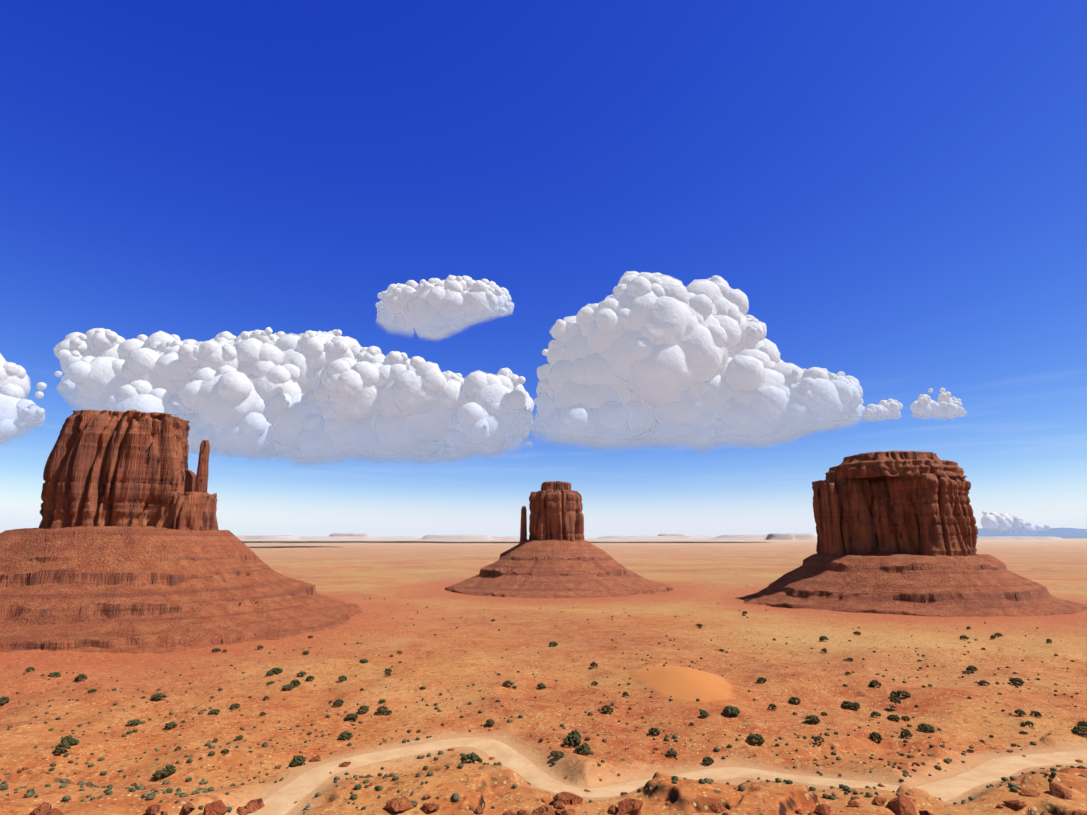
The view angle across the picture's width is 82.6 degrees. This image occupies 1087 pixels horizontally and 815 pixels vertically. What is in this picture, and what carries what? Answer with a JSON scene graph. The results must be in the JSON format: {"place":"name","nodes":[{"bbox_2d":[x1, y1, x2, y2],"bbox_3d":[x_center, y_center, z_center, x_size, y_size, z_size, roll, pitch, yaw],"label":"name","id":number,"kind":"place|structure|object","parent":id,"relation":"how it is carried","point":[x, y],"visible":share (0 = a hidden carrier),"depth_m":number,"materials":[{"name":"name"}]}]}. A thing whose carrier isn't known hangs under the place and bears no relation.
{"place":"outdoors","nodes":[
{"label":"outdoors","id":0,"kind":"place"},
{"bbox_2d":[0,353,46,446],"bbox_3d":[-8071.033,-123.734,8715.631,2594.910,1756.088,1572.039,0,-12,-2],"label":"cloud","id":1,"kind":"structure","parent":0,"point":[19,411],"depth_m":8454.08,"materials":[{"name":"white"}]},
{"bbox_2d":[39,410,217,530],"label":"butte","id":2,"kind":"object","parent":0,"point":[128,468],"depth_m":472.19,"materials":[{"name":"brown stone"}]},
{"bbox_2d":[54,327,533,467],"bbox_3d":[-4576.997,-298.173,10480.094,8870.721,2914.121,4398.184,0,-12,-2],"label":"cloud","id":3,"kind":"structure","parent":0,"point":[310,397],"depth_m":8903.64,"materials":[{"name":"white"}]},
{"bbox_2d":[375,275,513,340],"bbox_3d":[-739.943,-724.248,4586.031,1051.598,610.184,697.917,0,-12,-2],"label":"cloud","id":4,"kind":"structure","parent":0,"point":[437,308],"depth_m":4349.05,"materials":[{"name":"white"}]},
{"bbox_2d":[0,538,1086,814],"bbox_3d":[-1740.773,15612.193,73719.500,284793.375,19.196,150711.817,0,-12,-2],"label":"ground","id":5,"kind":"structure","parent":0,"point":[712,582],"depth_m":249.68,"materials":[{"name":"orange sand"}]},
{"bbox_2d":[0,696,9,704],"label":"bush","id":6,"kind":"object","parent":5,"relation":"on","point":[3,700],"visible":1,"depth_m":233.95,"materials":[{"name":"green plant"}]},
{"bbox_2d":[25,667,34,671],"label":"bush","id":7,"kind":"object","parent":5,"relation":"on","point":[28,669],"visible":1,"depth_m":285.66,"materials":[{"name":"green plant"}]},
{"bbox_2d":[48,672,60,677],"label":"bush","id":8,"kind":"object","parent":5,"relation":"on","point":[58,674],"visible":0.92,"depth_m":275.20,"materials":[{"name":"green plant"}]},
{"bbox_2d":[54,742,70,752],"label":"bush","id":9,"kind":"object","parent":5,"relation":"on","point":[60,747],"visible":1,"depth_m":179.79,"materials":[{"name":"green plant"}]},
{"bbox_2d":[61,735,74,742],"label":"bush","id":10,"kind":"object","parent":5,"relation":"on","point":[69,738],"visible":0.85,"depth_m":187.26,"materials":[{"name":"green plant"}]},
{"bbox_2d":[68,739,78,744],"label":"bush","id":11,"kind":"object","parent":5,"relation":"on","point":[73,742],"visible":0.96,"depth_m":185.67,"materials":[{"name":"green plant"}]},
{"bbox_2d":[75,673,86,681],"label":"bush","id":12,"kind":"object","parent":5,"relation":"on","point":[82,676],"visible":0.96,"depth_m":273.58,"materials":[{"name":"green plant"}]},
{"bbox_2d":[127,719,140,724],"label":"bush","id":13,"kind":"object","parent":5,"relation":"on","point":[135,721],"visible":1,"depth_m":209.03,"materials":[{"name":"green plant"}]},
{"bbox_2d":[151,693,161,700],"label":"bush","id":14,"kind":"object","parent":5,"relation":"on","point":[157,696],"visible":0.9,"depth_m":237.30,"materials":[{"name":"green plant"}]},
{"bbox_2d":[150,693,166,700],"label":"bush","id":15,"kind":"object","parent":5,"relation":"on","point":[162,696],"visible":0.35,"depth_m":239.39,"materials":[{"name":"green plant"}]},
{"bbox_2d":[152,769,169,778],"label":"bush","id":16,"kind":"object","parent":5,"relation":"on","point":[156,774],"visible":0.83,"depth_m":165.97,"materials":[{"name":"green plant"}]},
{"bbox_2d":[162,764,175,773],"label":"bush","id":17,"kind":"object","parent":5,"relation":"on","point":[170,768],"visible":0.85,"depth_m":167.87,"materials":[{"name":"green plant"}]},
{"bbox_2d":[165,721,177,728],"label":"bush","id":18,"kind":"object","parent":5,"relation":"on","point":[170,725],"visible":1,"depth_m":208.46,"materials":[{"name":"green plant"}]},
{"bbox_2d":[0,526,362,655],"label":"talus slope","id":19,"kind":"structure","parent":5,"relation":"on","point":[131,590],"depth_m":409.63,"materials":[{"name":"brown stone"}]},
{"bbox_2d":[207,709,219,713],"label":"bush","id":20,"kind":"object","parent":5,"relation":"on","point":[216,711],"visible":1,"depth_m":222.94,"materials":[{"name":"green plant"}]},
{"bbox_2d":[221,749,229,753],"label":"bush","id":21,"kind":"object","parent":5,"relation":"on","point":[224,751],"visible":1,"depth_m":177.43,"materials":[{"name":"green plant"}]},
{"bbox_2d":[230,703,239,708],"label":"bush","id":22,"kind":"object","parent":5,"relation":"on","point":[234,705],"visible":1,"depth_m":232.89,"materials":[{"name":"green plant"}]},
{"bbox_2d":[235,735,242,739],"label":"bush","id":23,"kind":"object","parent":5,"relation":"on","point":[239,737],"visible":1,"depth_m":198.68,"materials":[{"name":"green plant"}]},
{"bbox_2d":[269,667,282,673],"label":"bush","id":24,"kind":"object","parent":5,"relation":"on","point":[277,670],"visible":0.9,"depth_m":291.42,"materials":[{"name":"green plant"}]},
{"bbox_2d":[282,685,292,689],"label":"bush","id":25,"kind":"object","parent":5,"relation":"on","point":[286,687],"visible":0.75,"depth_m":263.21,"materials":[{"name":"green plant"}]},
{"bbox_2d":[290,760,299,765],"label":"bush","id":26,"kind":"object","parent":5,"relation":"on","point":[292,762],"visible":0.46,"depth_m":174.01,"materials":[{"name":"green plant"}]},
{"bbox_2d":[290,680,300,686],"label":"bush","id":27,"kind":"object","parent":5,"relation":"on","point":[295,683],"visible":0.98,"depth_m":268.38,"materials":[{"name":"green plant"}]},
{"bbox_2d":[291,755,305,764],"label":"bush","id":28,"kind":"object","parent":5,"relation":"on","point":[301,759],"visible":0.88,"depth_m":175.19,"materials":[{"name":"green plant"}]},
{"bbox_2d":[297,671,306,676],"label":"bush","id":29,"kind":"object","parent":5,"relation":"on","point":[301,673],"visible":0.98,"depth_m":286.05,"materials":[{"name":"green plant"}]},
{"bbox_2d":[306,676,314,680],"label":"bush","id":30,"kind":"object","parent":5,"relation":"on","point":[310,678],"visible":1,"depth_m":278.25,"materials":[{"name":"green plant"}]},
{"bbox_2d":[333,699,343,705],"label":"bush","id":31,"kind":"object","parent":5,"relation":"on","point":[340,702],"visible":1,"depth_m":231.99,"materials":[{"name":"green plant"}]},
{"bbox_2d":[338,675,346,680],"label":"bush","id":32,"kind":"object","parent":5,"relation":"on","point":[341,677],"visible":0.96,"depth_m":277.63,"materials":[{"name":"green plant"}]},
{"bbox_2d":[339,732,352,739],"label":"bush","id":33,"kind":"object","parent":5,"relation":"on","point":[344,736],"visible":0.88,"depth_m":198.25,"materials":[{"name":"green plant"}]},
{"bbox_2d":[344,713,357,719],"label":"bush","id":34,"kind":"object","parent":5,"relation":"on","point":[354,716],"visible":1,"depth_m":218.12,"materials":[{"name":"green plant"}]},
{"bbox_2d":[358,705,368,712],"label":"bush","id":35,"kind":"object","parent":5,"relation":"on","point":[362,708],"visible":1,"depth_m":225.56,"materials":[{"name":"green plant"}]},
{"bbox_2d":[359,659,368,662],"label":"bush","id":36,"kind":"object","parent":5,"relation":"on","point":[363,661],"visible":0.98,"depth_m":311.99,"materials":[{"name":"green plant"}]},
{"bbox_2d":[377,706,387,713],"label":"bush","id":37,"kind":"object","parent":5,"relation":"on","point":[383,711],"visible":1,"depth_m":223.84,"materials":[{"name":"green plant"}]},
{"bbox_2d":[460,753,482,763],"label":"bush","id":38,"kind":"object","parent":5,"relation":"on","point":[472,757],"visible":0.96,"depth_m":170.95,"materials":[{"name":"green plant"}]},
{"bbox_2d":[486,719,494,725],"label":"bush","id":39,"kind":"object","parent":5,"relation":"on","point":[490,721],"visible":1,"depth_m":208.43,"materials":[{"name":"green plant"}]},
{"bbox_2d":[502,680,512,685],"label":"bush","id":40,"kind":"object","parent":5,"relation":"on","point":[507,682],"visible":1,"depth_m":257.78,"materials":[{"name":"green plant"}]},
{"bbox_2d":[538,683,545,688],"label":"bush","id":41,"kind":"object","parent":5,"relation":"on","point":[540,685],"visible":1,"depth_m":258.31,"materials":[{"name":"green plant"}]},
{"bbox_2d":[0,583,1086,813],"bbox_3d":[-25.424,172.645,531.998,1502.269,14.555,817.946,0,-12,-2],"label":"shrubs","id":42,"kind":"object","parent":5,"relation":"on","point":[380,787],"visible":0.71,"depth_m":174.52,"materials":[{"name":"green plant"}]},
{"bbox_2d":[0,742,1086,814],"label":"rocks","id":43,"kind":"object","parent":5,"relation":"on","point":[901,804],"visible":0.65,"depth_m":129.99,"materials":[{"name":"brown stone"}]},
{"bbox_2d":[549,641,557,645],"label":"bush","id":44,"kind":"object","parent":5,"relation":"on","point":[553,643],"visible":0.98,"depth_m":365.55,"materials":[{"name":"green plant"}]},
{"bbox_2d":[552,751,563,758],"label":"bush","id":45,"kind":"object","parent":5,"relation":"on","point":[556,754],"visible":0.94,"depth_m":174.81,"materials":[{"name":"green plant"}]},
{"bbox_2d":[445,539,672,597],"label":"talus slope","id":46,"kind":"structure","parent":5,"relation":"on","point":[532,568],"depth_m":753.89,"materials":[{"name":"brown stone"}]},
{"bbox_2d":[563,735,580,745],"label":"bush","id":47,"kind":"object","parent":5,"relation":"on","point":[568,738],"visible":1,"depth_m":185.90,"materials":[{"name":"green plant"}]},
{"bbox_2d":[568,730,580,737],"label":"bush","id":48,"kind":"object","parent":5,"relation":"on","point":[574,732],"visible":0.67,"depth_m":190.65,"materials":[{"name":"green plant"}]},
{"bbox_2d":[575,744,589,754],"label":"bush","id":49,"kind":"object","parent":5,"relation":"on","point":[584,748],"visible":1,"depth_m":175.62,"materials":[{"name":"green plant"}]},
{"bbox_2d":[601,705,613,712],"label":"bush","id":50,"kind":"object","parent":5,"relation":"on","point":[603,709],"visible":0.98,"depth_m":218.81,"materials":[{"name":"green plant"}]},
{"bbox_2d":[235,533,1064,539],"bbox_3d":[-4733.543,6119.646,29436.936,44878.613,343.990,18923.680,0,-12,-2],"label":"distant mesas","id":51,"kind":"structure","parent":5,"relation":"on","point":[790,536],"depth_m":24919.89,"materials":[{"name":"grey stone"}]},
{"bbox_2d":[648,727,659,734],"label":"bush","id":52,"kind":"object","parent":5,"relation":"on","point":[652,730],"visible":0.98,"depth_m":197.56,"materials":[{"name":"green plant"}]},
{"bbox_2d":[665,750,676,755],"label":"bush","id":53,"kind":"object","parent":5,"relation":"on","point":[670,752],"visible":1,"depth_m":182.35,"materials":[{"name":"green plant"}]},
{"bbox_2d":[700,710,708,716],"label":"bush","id":54,"kind":"object","parent":5,"relation":"on","point":[703,713],"visible":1,"depth_m":211.32,"materials":[{"name":"green plant"}]},
{"bbox_2d":[703,757,713,764],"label":"bush","id":55,"kind":"object","parent":5,"relation":"on","point":[709,760],"visible":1,"depth_m":176.38,"materials":[{"name":"green plant"}]},
{"bbox_2d":[722,705,739,715],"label":"bush","id":56,"kind":"object","parent":5,"relation":"on","point":[729,710],"visible":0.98,"depth_m":212.16,"materials":[{"name":"green plant"}]},
{"bbox_2d":[747,733,764,744],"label":"bush","id":57,"kind":"object","parent":5,"relation":"on","point":[752,738],"visible":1,"depth_m":187.84,"materials":[{"name":"green plant"}]},
{"bbox_2d":[757,677,766,682],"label":"bush","id":58,"kind":"object","parent":5,"relation":"on","point":[759,679],"visible":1,"depth_m":266.44,"materials":[{"name":"green plant"}]},
{"bbox_2d":[768,704,776,708],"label":"bush","id":59,"kind":"object","parent":5,"relation":"on","point":[772,706],"visible":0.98,"depth_m":225.91,"materials":[{"name":"green plant"}]},
{"bbox_2d":[789,697,800,702],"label":"bush","id":60,"kind":"object","parent":5,"relation":"on","point":[792,699],"visible":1,"depth_m":241.70,"materials":[{"name":"green plant"}]},
{"bbox_2d":[805,715,819,722],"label":"bush","id":61,"kind":"object","parent":5,"relation":"on","point":[814,719],"visible":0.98,"depth_m":210.21,"materials":[{"name":"green plant"}]},
{"bbox_2d":[814,735,823,743],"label":"bush","id":62,"kind":"object","parent":5,"relation":"on","point":[817,738],"visible":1,"depth_m":187.02,"materials":[{"name":"green plant"}]},
{"bbox_2d":[819,636,827,640],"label":"bush","id":63,"kind":"object","parent":5,"relation":"on","point":[821,638],"visible":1,"depth_m":382.47,"materials":[{"name":"green plant"}]},
{"bbox_2d":[841,701,853,707],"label":"bush","id":64,"kind":"object","parent":5,"relation":"on","point":[844,704],"visible":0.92,"depth_m":244.07,"materials":[{"name":"green plant"}]},
{"bbox_2d":[851,702,859,708],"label":"bush","id":65,"kind":"object","parent":5,"relation":"on","point":[856,705],"visible":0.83,"depth_m":243.03,"materials":[{"name":"green plant"}]},
{"bbox_2d":[869,680,880,686],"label":"bush","id":66,"kind":"object","parent":5,"relation":"on","point":[875,682],"visible":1,"depth_m":262.68,"materials":[{"name":"green plant"}]},
{"bbox_2d":[870,711,880,717],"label":"bush","id":67,"kind":"object","parent":5,"relation":"on","point":[873,713],"visible":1,"depth_m":221.99,"materials":[{"name":"green plant"}]},
{"bbox_2d":[869,731,882,742],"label":"bush","id":68,"kind":"object","parent":5,"relation":"on","point":[875,735],"visible":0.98,"depth_m":196.22,"materials":[{"name":"green plant"}]},
{"bbox_2d":[887,714,899,720],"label":"bush","id":69,"kind":"object","parent":5,"relation":"on","point":[892,716],"visible":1,"depth_m":220.27,"materials":[{"name":"green plant"}]},
{"bbox_2d":[889,697,900,704],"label":"bush","id":70,"kind":"object","parent":5,"relation":"on","point":[895,700],"visible":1,"depth_m":241.52,"materials":[{"name":"green plant"}]},
{"bbox_2d":[896,690,910,696],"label":"bush","id":71,"kind":"object","parent":5,"relation":"on","point":[902,692],"visible":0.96,"depth_m":249.31,"materials":[{"name":"green plant"}]},
{"bbox_2d":[901,716,910,720],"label":"bush","id":72,"kind":"object","parent":5,"relation":"on","point":[905,718],"visible":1,"depth_m":224.76,"materials":[{"name":"green plant"}]},
{"bbox_2d":[901,729,912,737],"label":"bush","id":73,"kind":"object","parent":5,"relation":"on","point":[906,732],"visible":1,"depth_m":198.40,"materials":[{"name":"green plant"}]},
{"bbox_2d":[741,552,1086,616],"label":"talus slope","id":74,"kind":"structure","parent":5,"relation":"on","point":[920,584],"depth_m":563.80,"materials":[{"name":"brown stone"}]},
{"bbox_2d":[918,723,934,732],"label":"bush","id":75,"kind":"object","parent":5,"relation":"on","point":[924,727],"visible":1,"depth_m":206.24,"materials":[{"name":"green plant"}]},
{"bbox_2d":[966,665,977,671],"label":"bush","id":76,"kind":"object","parent":5,"relation":"on","point":[971,668],"visible":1,"depth_m":297.44,"materials":[{"name":"green plant"}]},
{"bbox_2d":[978,680,989,684],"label":"bush","id":77,"kind":"object","parent":5,"relation":"on","point":[981,682],"visible":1,"depth_m":263.27,"materials":[{"name":"green plant"}]},
{"bbox_2d":[1009,677,1024,683],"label":"bush","id":78,"kind":"object","parent":5,"relation":"on","point":[1016,680],"visible":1,"depth_m":264.80,"materials":[{"name":"green plant"}]},
{"bbox_2d":[1014,709,1026,715],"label":"bush","id":79,"kind":"object","parent":5,"relation":"on","point":[1020,712],"visible":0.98,"depth_m":221.30,"materials":[{"name":"green plant"}]},
{"bbox_2d":[1025,721,1033,726],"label":"bush","id":80,"kind":"object","parent":5,"relation":"on","point":[1028,723],"visible":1,"depth_m":208.51,"materials":[{"name":"green plant"}]},
{"bbox_2d":[1030,711,1041,716],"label":"bush","id":81,"kind":"object","parent":5,"relation":"on","point":[1037,713],"visible":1,"depth_m":220.91,"materials":[{"name":"green plant"}]},
{"bbox_2d":[1071,726,1086,734],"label":"bush","id":82,"kind":"object","parent":5,"relation":"on","point":[1077,729],"visible":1,"depth_m":200.44,"materials":[{"name":"green plant"}]},
{"bbox_2d":[1077,721,1086,725],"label":"bush","id":83,"kind":"object","parent":5,"relation":"on","point":[1081,723],"visible":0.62,"depth_m":210.71,"materials":[{"name":"green plant"}]},
{"bbox_2d":[0,0,1086,537],"label":"sky","id":84,"kind":"structure","parent":0,"point":[896,190],"materials":[{"name":"blue"}]},
{"bbox_2d":[520,481,583,541],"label":"butte","id":85,"kind":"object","parent":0,"point":[556,508],"depth_m":813.63,"materials":[{"name":"brown stone"}]},
{"bbox_2d":[247,738,1086,814],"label":"dirt road","id":86,"kind":"structure","parent":0,"point":[282,800],"depth_m":167.25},
{"bbox_2d":[531,271,866,454],"bbox_3d":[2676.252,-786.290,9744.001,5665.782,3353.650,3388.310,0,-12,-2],"label":"cloud","id":87,"kind":"structure","parent":0,"point":[638,358],"depth_m":8366.50,"materials":[{"name":"white"}]},
{"bbox_2d":[856,398,902,422],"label":"cloud","id":88,"kind":"structure","parent":0,"point":[890,408],"depth_m":8004.11,"materials":[{"name":"white"}]},
{"bbox_2d":[812,451,977,555],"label":"butte","id":89,"kind":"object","parent":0,"point":[868,503],"depth_m":625.92,"materials":[{"name":"brown stone"}]},
{"bbox_2d":[910,388,966,420],"bbox_3d":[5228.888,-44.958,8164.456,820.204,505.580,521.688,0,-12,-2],"label":"cloud","id":90,"kind":"structure","parent":0,"point":[946,404],"depth_m":8025.61,"materials":[{"name":"white"}]},
{"bbox_2d":[981,511,1050,533],"bbox_3d":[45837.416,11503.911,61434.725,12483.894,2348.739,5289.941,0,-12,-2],"label":"cloud","id":91,"kind":"structure","parent":0,"point":[1001,522],"depth_m":59590.38,"materials":[{"name":"white"}]},
{"bbox_2d":[976,528,1086,538],"bbox_3d":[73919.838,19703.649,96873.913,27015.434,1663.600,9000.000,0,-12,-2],"label":"mountains","id":92,"kind":"structure","parent":0,"point":[1063,533],"depth_m":93438.27,"materials":[{"name":"stone"}]}
]}

